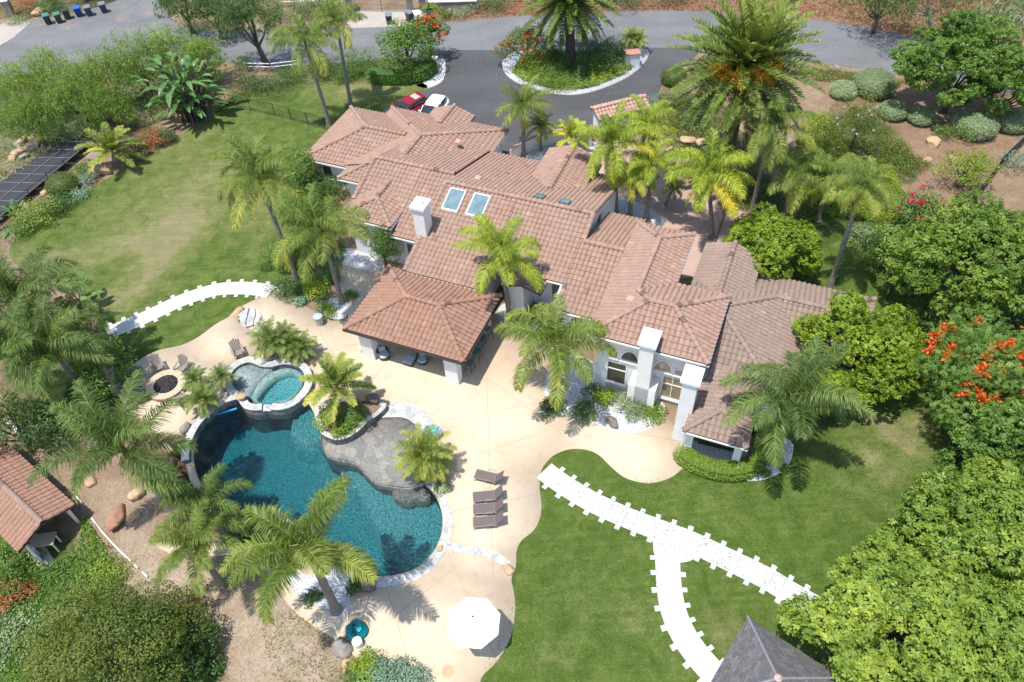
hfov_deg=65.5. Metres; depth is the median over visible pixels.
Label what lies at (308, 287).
shrub
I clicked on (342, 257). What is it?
scrub
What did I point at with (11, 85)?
pepper tree
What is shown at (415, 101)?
parked car
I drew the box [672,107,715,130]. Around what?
shrub
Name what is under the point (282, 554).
shrub
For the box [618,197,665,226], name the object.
pebble bed
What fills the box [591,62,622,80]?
shrub
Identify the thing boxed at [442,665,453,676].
patio drain
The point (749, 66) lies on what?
palm tree
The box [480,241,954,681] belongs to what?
lawn
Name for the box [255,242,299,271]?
shrub
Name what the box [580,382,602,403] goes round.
shrub
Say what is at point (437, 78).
pebble bed
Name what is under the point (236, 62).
shrub
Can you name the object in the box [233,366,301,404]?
spa water
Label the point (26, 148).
boulder
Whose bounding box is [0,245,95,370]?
palm tree
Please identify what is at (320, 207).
shrub
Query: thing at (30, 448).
leafy tree
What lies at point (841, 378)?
leafy tree
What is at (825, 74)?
scrub
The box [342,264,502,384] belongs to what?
pavilion
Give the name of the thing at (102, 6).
wheeled bin
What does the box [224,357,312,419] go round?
spa
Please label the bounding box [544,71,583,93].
shrub
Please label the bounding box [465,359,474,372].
bar stool
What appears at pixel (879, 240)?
leafy tree
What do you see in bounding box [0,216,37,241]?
shrub
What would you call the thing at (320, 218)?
palm tree
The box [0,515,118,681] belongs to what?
ivy
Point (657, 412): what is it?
shrub
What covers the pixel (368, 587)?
boulder
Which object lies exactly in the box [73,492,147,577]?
garden pipe
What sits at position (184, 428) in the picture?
boulder
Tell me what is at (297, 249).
shrub
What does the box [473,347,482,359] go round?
bar stool
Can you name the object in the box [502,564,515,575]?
boulder
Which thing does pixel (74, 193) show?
shrub
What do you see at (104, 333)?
banana plant
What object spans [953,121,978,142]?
shrub
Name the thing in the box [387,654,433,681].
shrub
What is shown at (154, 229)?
lawn
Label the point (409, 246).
window
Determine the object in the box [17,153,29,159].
boulder
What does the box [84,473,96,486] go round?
boulder
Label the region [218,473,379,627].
palm tree
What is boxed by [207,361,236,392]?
pygmy palm
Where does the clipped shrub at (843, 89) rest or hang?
on the ground at (108, 492)
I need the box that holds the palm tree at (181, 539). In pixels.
[148,500,241,596]
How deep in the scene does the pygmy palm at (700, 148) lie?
65.80 m
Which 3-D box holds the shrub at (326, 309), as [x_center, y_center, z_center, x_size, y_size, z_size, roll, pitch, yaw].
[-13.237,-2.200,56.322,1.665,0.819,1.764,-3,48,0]
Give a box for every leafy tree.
[0,387,53,453]
[9,381,122,456]
[11,571,213,681]
[63,332,137,397]
[132,614,225,681]
[151,0,211,34]
[186,0,246,39]
[209,0,292,67]
[274,145,321,185]
[361,224,403,267]
[373,17,439,72]
[409,12,450,58]
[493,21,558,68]
[721,201,824,279]
[776,529,1005,681]
[791,289,935,405]
[795,366,867,418]
[811,90,892,157]
[838,0,921,34]
[857,222,916,268]
[873,453,1023,632]
[882,187,1023,334]
[888,8,1023,113]
[904,292,999,348]
[907,300,1023,430]
[930,393,1023,485]
[930,564,1023,681]
[956,64,1023,114]
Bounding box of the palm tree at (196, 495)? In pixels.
[157,461,254,560]
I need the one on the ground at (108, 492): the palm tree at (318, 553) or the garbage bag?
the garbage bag
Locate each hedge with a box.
[364,57,440,85]
[672,415,776,481]
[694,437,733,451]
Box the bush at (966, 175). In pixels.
[929,145,1002,187]
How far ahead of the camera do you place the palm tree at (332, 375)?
48.19 m
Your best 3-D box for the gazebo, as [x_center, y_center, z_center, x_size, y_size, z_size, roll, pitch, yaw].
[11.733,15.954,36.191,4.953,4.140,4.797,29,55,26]
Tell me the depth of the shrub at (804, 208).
61.04 m
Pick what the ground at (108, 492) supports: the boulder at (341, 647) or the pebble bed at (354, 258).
the boulder at (341, 647)
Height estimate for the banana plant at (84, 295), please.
3.138 m
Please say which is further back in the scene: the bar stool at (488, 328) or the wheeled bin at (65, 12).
the wheeled bin at (65, 12)
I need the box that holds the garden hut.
[0,441,79,568]
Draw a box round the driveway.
[381,47,697,154]
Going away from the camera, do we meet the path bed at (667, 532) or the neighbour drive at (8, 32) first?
the path bed at (667, 532)
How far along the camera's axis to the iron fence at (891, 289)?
55.17 m
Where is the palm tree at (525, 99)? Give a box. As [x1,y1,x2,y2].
[495,74,553,156]
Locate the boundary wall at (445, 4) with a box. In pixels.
[426,0,476,10]
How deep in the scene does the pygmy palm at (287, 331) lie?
52.59 m
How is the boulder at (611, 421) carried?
on the pebble bed at (576, 383)
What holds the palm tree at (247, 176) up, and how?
on the ground at (108, 492)
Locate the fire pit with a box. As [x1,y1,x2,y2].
[146,369,186,402]
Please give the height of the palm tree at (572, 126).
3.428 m
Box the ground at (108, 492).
[0,0,1023,681]
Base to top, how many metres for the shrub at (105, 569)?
0.976 m
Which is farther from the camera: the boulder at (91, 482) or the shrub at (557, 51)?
the shrub at (557, 51)
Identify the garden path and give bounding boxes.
[107,279,284,337]
[537,464,819,610]
[650,545,723,681]
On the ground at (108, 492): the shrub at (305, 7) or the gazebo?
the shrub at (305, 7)
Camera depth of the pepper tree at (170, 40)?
75.82 m
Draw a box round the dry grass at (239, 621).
[110,536,351,681]
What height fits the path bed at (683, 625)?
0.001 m
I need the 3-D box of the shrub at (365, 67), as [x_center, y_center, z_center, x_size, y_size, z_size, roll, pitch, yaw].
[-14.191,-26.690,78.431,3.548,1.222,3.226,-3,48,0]
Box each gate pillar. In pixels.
[0,0,15,16]
[345,0,353,11]
[406,0,413,10]
[418,0,425,12]
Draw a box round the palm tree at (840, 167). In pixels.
[783,146,870,222]
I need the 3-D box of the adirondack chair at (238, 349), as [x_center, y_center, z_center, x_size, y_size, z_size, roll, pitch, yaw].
[-18.475,0.503,53.396,0.830,1.116,1.047,-22,50,-16]
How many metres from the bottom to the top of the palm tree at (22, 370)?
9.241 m
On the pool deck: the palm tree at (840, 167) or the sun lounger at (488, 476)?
the sun lounger at (488, 476)
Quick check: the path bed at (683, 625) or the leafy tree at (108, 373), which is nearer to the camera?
the path bed at (683, 625)
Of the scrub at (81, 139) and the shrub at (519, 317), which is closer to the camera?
the shrub at (519, 317)
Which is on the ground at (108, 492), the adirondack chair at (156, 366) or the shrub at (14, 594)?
the shrub at (14, 594)
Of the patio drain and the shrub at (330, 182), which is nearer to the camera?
the patio drain
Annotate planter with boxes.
[315,398,387,444]
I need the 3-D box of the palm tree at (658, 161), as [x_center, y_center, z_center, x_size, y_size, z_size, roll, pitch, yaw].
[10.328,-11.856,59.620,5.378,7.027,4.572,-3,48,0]
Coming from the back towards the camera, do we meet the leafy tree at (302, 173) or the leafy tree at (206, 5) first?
the leafy tree at (206, 5)
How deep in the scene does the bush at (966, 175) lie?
61.63 m
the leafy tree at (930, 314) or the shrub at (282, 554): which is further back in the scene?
the leafy tree at (930, 314)
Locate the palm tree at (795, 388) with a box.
[716,335,877,470]
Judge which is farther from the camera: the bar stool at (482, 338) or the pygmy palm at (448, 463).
the bar stool at (482, 338)
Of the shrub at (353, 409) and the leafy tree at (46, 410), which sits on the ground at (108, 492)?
the leafy tree at (46, 410)
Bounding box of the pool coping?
[328,482,451,586]
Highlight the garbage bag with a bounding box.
[413,10,422,18]
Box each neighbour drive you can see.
[0,20,30,44]
[345,10,410,27]
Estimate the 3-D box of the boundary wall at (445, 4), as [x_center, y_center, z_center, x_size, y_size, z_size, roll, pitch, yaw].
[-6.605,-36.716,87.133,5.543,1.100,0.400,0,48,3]
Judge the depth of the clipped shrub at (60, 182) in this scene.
66.64 m
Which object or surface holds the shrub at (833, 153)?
on the ground at (108, 492)
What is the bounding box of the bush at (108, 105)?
[73,83,137,129]
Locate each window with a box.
[321,164,333,179]
[405,242,413,255]
[567,316,587,342]
[605,360,626,386]
[607,351,618,360]
[619,350,637,365]
[654,359,671,375]
[659,375,681,402]
[672,368,683,378]
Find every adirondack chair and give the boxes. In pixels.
[129,387,148,400]
[147,353,164,372]
[172,353,191,371]
[172,391,187,410]
[228,338,244,358]
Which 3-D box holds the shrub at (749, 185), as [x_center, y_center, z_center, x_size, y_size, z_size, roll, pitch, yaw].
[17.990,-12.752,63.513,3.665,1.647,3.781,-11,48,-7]
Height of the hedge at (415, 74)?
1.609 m
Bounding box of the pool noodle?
[218,407,236,414]
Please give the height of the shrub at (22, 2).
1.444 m
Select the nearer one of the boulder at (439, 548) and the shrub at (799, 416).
the boulder at (439, 548)
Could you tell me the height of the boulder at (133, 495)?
0.703 m
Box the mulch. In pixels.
[447,0,1023,55]
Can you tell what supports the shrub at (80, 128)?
on the ground at (108, 492)
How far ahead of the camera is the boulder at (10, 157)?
70.94 m
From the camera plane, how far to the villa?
53.51 m
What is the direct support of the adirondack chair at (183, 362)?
on the fire pit terrace
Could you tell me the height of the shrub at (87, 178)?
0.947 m
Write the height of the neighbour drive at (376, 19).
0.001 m
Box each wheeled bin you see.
[41,12,51,23]
[52,11,62,22]
[60,7,70,18]
[72,5,82,16]
[83,4,92,15]
[97,1,107,12]
[385,12,391,23]
[404,9,413,21]
[426,8,433,14]
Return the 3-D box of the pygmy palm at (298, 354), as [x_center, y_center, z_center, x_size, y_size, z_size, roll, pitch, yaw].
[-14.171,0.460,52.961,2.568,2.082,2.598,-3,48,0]
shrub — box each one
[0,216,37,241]
[0,539,46,597]
[0,573,40,615]
[0,602,44,670]
[1,13,29,25]
[7,0,40,18]
[7,194,63,232]
[24,119,73,142]
[30,0,66,12]
[37,191,77,215]
[44,171,79,197]
[55,107,118,143]
[66,185,90,202]
[68,159,91,179]
[69,543,137,598]
[77,171,99,186]
[108,340,139,368]
[113,135,151,162]
[115,365,145,392]
[134,125,171,152]
[141,90,173,113]
[153,126,177,145]
[170,580,214,631]
[197,86,221,105]
[209,554,244,591]
[222,503,260,543]
[225,54,254,76]
[225,73,275,99]
[236,507,278,542]
[238,526,277,569]
[246,61,307,101]
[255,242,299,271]
[263,275,301,297]
[264,537,301,567]
[267,0,327,27]
[268,235,319,267]
[272,184,322,214]
[281,281,304,302]
[290,292,311,306]
[293,276,327,299]
[294,172,333,196]
[296,0,344,13]
[298,196,339,225]
[298,585,323,609]
[302,52,338,79]
[310,172,348,198]
[312,401,347,430]
[313,268,339,285]
[314,300,337,318]
[330,414,355,439]
[331,46,383,78]
[331,67,360,84]
[337,401,366,431]
[338,657,371,681]
[343,288,359,301]
[344,576,361,596]
[349,645,384,681]
[352,59,383,79]
[356,648,410,681]
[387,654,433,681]
[415,0,443,13]
[431,479,452,496]
[435,8,454,20]
[445,4,474,20]
[464,0,516,14]
[511,310,527,325]
[516,59,573,91]
[521,54,554,75]
[525,305,545,324]
[537,44,565,63]
[538,395,567,423]
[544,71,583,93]
[557,36,629,74]
[564,61,595,78]
[567,396,597,425]
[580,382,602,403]
[586,34,630,68]
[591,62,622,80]
[592,385,619,409]
[601,0,649,7]
[610,389,646,421]
[632,401,668,426]
[647,92,671,104]
[650,0,688,5]
[656,88,694,112]
[660,65,688,85]
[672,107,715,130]
[689,65,705,79]
[722,168,763,201]
[735,213,754,228]
[747,181,785,209]
[759,468,770,477]
[776,196,816,221]
[777,395,813,427]
[778,462,790,473]
[800,109,843,137]
[805,142,866,174]
[806,128,848,159]
[807,385,852,423]
[821,649,842,672]
[828,79,857,100]
[848,221,879,246]
[852,66,898,99]
[872,129,914,160]
[876,146,931,182]
[878,99,909,121]
[880,253,902,277]
[901,272,945,304]
[907,105,937,126]
[932,123,960,139]
[938,389,975,439]
[950,107,1000,141]
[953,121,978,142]
[975,4,1005,25]
[994,107,1023,133]
[996,149,1023,173]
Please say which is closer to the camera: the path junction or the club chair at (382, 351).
the path junction
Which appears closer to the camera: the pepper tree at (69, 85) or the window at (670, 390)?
the window at (670, 390)
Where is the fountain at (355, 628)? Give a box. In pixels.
[345,619,367,641]
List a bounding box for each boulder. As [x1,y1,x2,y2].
[8,155,15,161]
[10,146,23,154]
[11,151,19,159]
[16,136,26,143]
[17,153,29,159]
[21,145,32,151]
[31,7,45,16]
[31,141,40,147]
[40,189,47,196]
[80,180,91,187]
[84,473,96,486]
[86,152,100,160]
[91,163,112,175]
[104,503,125,530]
[125,513,135,522]
[127,488,144,500]
[131,511,140,518]
[179,421,190,433]
[229,306,243,318]
[235,393,246,400]
[330,636,352,658]
[341,658,351,672]
[354,391,367,402]
[359,578,375,591]
[366,392,379,404]
[436,545,442,551]
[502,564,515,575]
[606,416,617,428]
[677,136,695,143]
[696,137,705,146]
[922,157,932,162]
[926,136,940,148]
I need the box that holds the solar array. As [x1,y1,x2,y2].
[0,140,89,216]
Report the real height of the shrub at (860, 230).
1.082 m
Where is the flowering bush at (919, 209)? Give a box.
[894,183,952,225]
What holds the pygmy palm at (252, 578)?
on the ground at (108, 492)
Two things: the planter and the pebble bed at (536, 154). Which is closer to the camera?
the planter
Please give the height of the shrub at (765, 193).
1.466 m
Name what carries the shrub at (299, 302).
on the ground at (108, 492)
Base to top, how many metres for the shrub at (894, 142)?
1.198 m
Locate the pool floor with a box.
[207,409,442,575]
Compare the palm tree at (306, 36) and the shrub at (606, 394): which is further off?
the palm tree at (306, 36)
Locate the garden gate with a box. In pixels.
[354,0,406,10]
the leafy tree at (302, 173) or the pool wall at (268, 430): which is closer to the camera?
the pool wall at (268, 430)
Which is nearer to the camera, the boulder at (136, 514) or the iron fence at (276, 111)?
the boulder at (136, 514)
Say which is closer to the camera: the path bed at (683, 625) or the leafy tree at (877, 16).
the path bed at (683, 625)
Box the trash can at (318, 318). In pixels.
[313,313,323,325]
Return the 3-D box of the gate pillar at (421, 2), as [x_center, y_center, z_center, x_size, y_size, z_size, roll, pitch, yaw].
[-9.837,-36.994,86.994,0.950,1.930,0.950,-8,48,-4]
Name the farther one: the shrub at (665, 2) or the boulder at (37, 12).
the boulder at (37, 12)
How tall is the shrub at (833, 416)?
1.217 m
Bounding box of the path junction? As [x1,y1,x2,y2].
[649,531,697,562]
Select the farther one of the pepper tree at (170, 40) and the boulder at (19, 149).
the pepper tree at (170, 40)
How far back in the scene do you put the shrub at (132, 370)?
52.45 m
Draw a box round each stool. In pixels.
[390,346,397,354]
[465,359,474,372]
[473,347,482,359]
[477,334,486,348]
[483,325,491,337]
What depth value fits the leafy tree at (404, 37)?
75.81 m
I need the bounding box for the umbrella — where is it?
[446,597,499,648]
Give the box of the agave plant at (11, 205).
[0,199,31,238]
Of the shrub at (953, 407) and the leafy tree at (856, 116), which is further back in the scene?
the leafy tree at (856, 116)
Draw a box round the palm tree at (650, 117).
[616,94,680,193]
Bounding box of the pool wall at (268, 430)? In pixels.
[193,402,441,535]
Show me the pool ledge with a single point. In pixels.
(406, 499)
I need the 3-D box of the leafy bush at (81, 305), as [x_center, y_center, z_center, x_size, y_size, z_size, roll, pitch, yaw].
[-27.479,-0.271,51.252,4.615,6.730,4.673,-3,48,0]
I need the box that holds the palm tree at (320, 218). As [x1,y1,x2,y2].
[271,182,370,304]
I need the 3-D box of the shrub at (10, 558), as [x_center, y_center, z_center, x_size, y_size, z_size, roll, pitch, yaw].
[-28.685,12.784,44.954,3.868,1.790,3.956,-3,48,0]
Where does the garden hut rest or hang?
on the ground at (108, 492)
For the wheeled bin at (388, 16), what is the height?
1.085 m
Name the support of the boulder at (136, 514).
on the ground at (108, 492)
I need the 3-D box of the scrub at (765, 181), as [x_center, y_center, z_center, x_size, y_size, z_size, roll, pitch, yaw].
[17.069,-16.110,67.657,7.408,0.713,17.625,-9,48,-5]
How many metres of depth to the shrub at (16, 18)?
89.33 m
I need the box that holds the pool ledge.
[392,488,431,509]
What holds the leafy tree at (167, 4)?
on the ground at (108, 492)
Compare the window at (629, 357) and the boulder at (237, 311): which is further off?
the boulder at (237, 311)
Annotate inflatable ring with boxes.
[423,424,441,435]
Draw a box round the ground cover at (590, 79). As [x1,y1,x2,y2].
[512,48,634,88]
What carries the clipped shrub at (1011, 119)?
on the ground at (108, 492)
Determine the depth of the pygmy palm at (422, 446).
45.25 m
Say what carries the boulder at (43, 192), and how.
on the ground at (108, 492)
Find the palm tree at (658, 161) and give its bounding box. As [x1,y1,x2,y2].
[617,132,685,221]
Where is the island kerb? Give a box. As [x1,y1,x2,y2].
[502,47,648,94]
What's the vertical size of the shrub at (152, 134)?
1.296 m
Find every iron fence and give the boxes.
[0,137,97,224]
[83,104,178,152]
[223,94,324,128]
[886,264,908,299]
[975,137,1023,198]
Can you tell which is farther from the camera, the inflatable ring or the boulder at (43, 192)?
the boulder at (43, 192)
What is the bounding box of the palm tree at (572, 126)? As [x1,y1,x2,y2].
[549,116,588,148]
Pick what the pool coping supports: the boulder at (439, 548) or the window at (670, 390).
the boulder at (439, 548)
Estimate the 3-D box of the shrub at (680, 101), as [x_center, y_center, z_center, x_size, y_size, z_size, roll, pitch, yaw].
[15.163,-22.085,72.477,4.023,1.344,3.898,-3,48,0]
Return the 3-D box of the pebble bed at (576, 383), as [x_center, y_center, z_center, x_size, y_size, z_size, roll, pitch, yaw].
[5.314,3.700,50.416,8.164,0.001,4.851,31,56,27]
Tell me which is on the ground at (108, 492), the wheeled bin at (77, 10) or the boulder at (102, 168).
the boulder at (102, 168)
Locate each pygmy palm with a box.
[180,364,215,392]
[182,381,220,420]
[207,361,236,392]
[229,541,270,581]
[245,315,292,359]
[263,319,308,363]
[279,327,319,366]
[391,422,456,483]
[404,442,454,482]
[525,110,559,150]
[619,25,642,48]
[626,27,650,53]
[661,176,685,206]
[687,143,709,165]
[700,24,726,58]
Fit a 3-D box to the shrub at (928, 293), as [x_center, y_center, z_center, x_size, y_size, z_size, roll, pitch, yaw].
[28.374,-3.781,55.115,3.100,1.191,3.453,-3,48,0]
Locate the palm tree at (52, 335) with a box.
[0,285,115,405]
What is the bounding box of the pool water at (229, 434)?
[195,405,441,575]
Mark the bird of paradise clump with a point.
(187, 99)
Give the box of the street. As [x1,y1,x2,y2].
[0,0,1020,93]
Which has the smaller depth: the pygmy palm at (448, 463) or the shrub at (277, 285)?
the pygmy palm at (448, 463)
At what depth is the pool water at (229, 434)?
49.23 m
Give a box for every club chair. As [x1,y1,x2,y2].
[376,345,388,360]
[416,353,427,365]
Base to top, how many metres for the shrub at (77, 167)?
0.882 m
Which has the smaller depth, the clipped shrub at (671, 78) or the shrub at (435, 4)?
the clipped shrub at (671, 78)
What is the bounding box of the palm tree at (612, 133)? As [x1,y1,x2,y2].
[570,100,655,213]
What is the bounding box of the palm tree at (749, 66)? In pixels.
[665,0,829,187]
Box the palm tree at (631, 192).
[607,151,659,216]
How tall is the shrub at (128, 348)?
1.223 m
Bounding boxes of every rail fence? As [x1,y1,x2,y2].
[243,60,297,70]
[278,0,344,6]
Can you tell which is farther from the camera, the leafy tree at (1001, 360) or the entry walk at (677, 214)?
the entry walk at (677, 214)
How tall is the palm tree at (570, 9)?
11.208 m
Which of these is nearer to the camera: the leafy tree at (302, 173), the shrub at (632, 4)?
the leafy tree at (302, 173)
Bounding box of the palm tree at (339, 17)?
[304,0,367,107]
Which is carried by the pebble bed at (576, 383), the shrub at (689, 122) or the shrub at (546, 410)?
the shrub at (546, 410)
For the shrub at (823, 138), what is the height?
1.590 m
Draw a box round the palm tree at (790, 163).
[754,128,837,216]
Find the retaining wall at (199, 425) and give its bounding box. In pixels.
[181,394,240,465]
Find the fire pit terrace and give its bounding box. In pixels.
[116,316,258,436]
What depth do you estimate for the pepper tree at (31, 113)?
69.95 m
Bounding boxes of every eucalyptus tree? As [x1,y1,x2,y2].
[862,0,974,35]
[956,0,1023,44]
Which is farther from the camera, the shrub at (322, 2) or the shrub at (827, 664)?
the shrub at (322, 2)
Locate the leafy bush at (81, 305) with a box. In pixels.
[53,286,115,367]
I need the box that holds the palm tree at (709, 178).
[662,126,756,239]
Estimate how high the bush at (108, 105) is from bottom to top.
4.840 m
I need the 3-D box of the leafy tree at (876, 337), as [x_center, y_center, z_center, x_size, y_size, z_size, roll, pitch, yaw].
[21.314,0.604,48.316,8.492,6.124,8.032,-3,48,0]
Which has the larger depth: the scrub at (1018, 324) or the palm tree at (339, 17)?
the palm tree at (339, 17)
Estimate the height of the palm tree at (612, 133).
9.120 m
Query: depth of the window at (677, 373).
47.84 m
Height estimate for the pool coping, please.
0.300 m
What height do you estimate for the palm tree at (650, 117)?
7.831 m
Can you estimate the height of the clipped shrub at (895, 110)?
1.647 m
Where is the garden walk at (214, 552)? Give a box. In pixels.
[156,534,279,574]
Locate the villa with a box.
[302,103,876,460]
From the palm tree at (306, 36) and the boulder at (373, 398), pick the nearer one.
the boulder at (373, 398)
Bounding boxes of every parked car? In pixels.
[394,92,427,112]
[418,94,449,113]
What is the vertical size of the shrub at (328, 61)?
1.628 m
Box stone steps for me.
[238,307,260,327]
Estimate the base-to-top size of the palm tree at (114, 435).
9.687 m
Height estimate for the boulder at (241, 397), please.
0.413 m
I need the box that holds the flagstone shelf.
[320,417,425,490]
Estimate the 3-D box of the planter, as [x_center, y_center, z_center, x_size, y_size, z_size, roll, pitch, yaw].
[-10.085,5.300,50.164,4.482,1.500,3.255,-3,48,0]
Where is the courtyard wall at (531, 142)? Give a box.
[508,129,591,156]
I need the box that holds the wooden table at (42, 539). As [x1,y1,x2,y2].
[29,531,61,555]
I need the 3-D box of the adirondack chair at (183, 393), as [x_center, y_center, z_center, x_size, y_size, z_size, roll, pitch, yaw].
[-21.026,3.673,50.645,1.047,1.116,0.830,32,57,28]
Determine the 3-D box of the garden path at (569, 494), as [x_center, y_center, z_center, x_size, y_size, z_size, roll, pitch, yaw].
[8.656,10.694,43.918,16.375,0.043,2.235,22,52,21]
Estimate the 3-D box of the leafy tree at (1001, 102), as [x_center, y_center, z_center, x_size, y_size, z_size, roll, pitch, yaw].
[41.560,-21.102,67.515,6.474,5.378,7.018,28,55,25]
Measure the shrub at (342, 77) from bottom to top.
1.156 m
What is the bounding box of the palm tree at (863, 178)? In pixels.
[820,155,896,287]
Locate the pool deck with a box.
[186,257,687,681]
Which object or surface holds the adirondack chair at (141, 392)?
on the fire pit terrace
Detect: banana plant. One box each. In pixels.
[47,271,104,312]
[74,304,122,336]
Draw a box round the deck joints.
[262,308,675,664]
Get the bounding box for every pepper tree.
[0,57,61,125]
[0,91,65,147]
[4,42,87,105]
[42,58,111,128]
[63,44,142,108]
[100,25,170,97]
[147,20,196,83]
[182,33,229,82]
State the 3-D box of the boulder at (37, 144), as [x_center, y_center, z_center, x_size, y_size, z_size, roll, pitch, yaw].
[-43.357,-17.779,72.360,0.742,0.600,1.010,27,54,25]
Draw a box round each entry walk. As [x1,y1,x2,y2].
[594,139,721,277]
[717,211,741,241]
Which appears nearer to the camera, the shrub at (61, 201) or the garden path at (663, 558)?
the garden path at (663, 558)
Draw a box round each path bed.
[105,283,274,334]
[544,463,820,599]
[656,570,718,681]
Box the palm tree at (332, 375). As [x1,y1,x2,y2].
[298,351,376,422]
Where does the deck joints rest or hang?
on the pool deck
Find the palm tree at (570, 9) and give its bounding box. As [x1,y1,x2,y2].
[518,0,620,67]
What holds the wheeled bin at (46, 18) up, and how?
on the street
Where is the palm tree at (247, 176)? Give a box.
[208,133,305,281]
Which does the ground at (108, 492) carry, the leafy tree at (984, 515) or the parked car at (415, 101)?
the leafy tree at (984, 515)
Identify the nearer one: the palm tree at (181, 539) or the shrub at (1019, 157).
the palm tree at (181, 539)
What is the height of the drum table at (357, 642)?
0.460 m
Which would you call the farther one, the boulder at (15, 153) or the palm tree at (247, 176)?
the boulder at (15, 153)
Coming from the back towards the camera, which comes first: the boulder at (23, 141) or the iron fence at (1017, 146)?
the boulder at (23, 141)
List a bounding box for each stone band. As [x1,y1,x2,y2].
[381,402,433,430]
[447,542,510,564]
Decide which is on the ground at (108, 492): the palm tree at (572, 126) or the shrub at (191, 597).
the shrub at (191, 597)
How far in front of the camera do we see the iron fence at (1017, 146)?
64.46 m
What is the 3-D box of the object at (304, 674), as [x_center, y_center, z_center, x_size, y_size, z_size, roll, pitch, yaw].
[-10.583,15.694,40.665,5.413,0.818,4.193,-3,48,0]
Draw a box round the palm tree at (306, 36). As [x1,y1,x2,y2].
[266,12,341,126]
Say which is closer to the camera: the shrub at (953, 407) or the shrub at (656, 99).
the shrub at (953, 407)
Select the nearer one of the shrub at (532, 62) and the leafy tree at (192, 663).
the leafy tree at (192, 663)
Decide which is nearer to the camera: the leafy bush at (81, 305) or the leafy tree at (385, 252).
the leafy bush at (81, 305)
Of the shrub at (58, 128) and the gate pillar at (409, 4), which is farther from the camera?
the gate pillar at (409, 4)
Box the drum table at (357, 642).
[352,636,362,648]
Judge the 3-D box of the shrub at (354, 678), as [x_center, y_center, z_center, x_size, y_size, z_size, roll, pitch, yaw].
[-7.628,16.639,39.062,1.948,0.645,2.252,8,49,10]
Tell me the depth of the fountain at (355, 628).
40.67 m
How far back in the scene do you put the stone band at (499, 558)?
43.63 m
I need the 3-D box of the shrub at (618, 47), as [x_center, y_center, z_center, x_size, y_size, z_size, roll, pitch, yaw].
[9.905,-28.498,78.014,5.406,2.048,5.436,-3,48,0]
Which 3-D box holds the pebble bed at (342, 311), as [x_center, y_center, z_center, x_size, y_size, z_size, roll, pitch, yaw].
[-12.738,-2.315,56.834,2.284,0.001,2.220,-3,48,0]
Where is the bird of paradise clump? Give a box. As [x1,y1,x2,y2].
[129,51,232,129]
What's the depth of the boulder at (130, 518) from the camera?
46.04 m
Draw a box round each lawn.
[9,78,426,364]
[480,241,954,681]
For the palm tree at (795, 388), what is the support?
on the pebble bed at (713, 452)
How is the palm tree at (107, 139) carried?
on the lawn at (154, 229)
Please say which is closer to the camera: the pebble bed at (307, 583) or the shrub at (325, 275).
the pebble bed at (307, 583)
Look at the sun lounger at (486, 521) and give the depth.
44.48 m
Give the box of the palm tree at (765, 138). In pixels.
[718,83,818,218]
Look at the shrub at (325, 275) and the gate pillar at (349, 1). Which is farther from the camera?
the gate pillar at (349, 1)
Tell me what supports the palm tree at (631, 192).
on the pebble bed at (656, 218)
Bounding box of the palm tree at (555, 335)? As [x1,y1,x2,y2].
[494,293,617,410]
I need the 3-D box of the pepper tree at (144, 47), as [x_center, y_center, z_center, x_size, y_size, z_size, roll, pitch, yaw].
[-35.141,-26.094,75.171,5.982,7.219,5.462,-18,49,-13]
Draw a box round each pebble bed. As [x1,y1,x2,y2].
[281,573,350,618]
[318,298,349,319]
[333,248,383,271]
[417,58,445,87]
[497,304,541,333]
[508,141,594,161]
[544,355,665,432]
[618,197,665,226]
[692,436,792,480]
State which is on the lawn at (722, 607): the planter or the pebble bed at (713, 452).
the pebble bed at (713, 452)
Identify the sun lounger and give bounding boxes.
[472,484,502,502]
[473,497,503,514]
[473,510,503,528]
[474,469,504,485]
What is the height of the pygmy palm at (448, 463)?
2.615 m
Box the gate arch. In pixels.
[589,94,650,141]
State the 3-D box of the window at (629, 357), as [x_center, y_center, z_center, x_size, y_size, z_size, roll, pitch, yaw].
[7.163,0.993,48.400,1.250,1.070,0.160,15,50,16]
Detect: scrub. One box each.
[0,60,222,139]
[0,76,221,181]
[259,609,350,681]
[280,176,345,303]
[655,97,789,211]
[791,65,906,86]
[795,119,908,222]
[889,286,1023,678]
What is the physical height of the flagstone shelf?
0.500 m
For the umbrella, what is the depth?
38.25 m
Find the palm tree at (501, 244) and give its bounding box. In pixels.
[453,212,544,324]
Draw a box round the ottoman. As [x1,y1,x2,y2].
[402,354,415,366]
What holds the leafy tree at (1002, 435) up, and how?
on the ground at (108, 492)
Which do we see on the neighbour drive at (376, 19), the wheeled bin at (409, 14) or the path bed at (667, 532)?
the wheeled bin at (409, 14)
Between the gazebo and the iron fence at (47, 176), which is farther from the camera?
the iron fence at (47, 176)
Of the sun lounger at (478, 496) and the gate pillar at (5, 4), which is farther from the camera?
the gate pillar at (5, 4)
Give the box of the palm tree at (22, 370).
[0,290,72,415]
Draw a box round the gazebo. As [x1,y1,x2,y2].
[711,615,840,681]
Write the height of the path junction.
0.001 m
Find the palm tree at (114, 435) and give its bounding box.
[26,368,197,511]
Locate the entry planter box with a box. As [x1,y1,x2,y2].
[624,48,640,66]
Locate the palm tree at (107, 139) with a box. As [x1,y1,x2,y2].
[74,122,146,173]

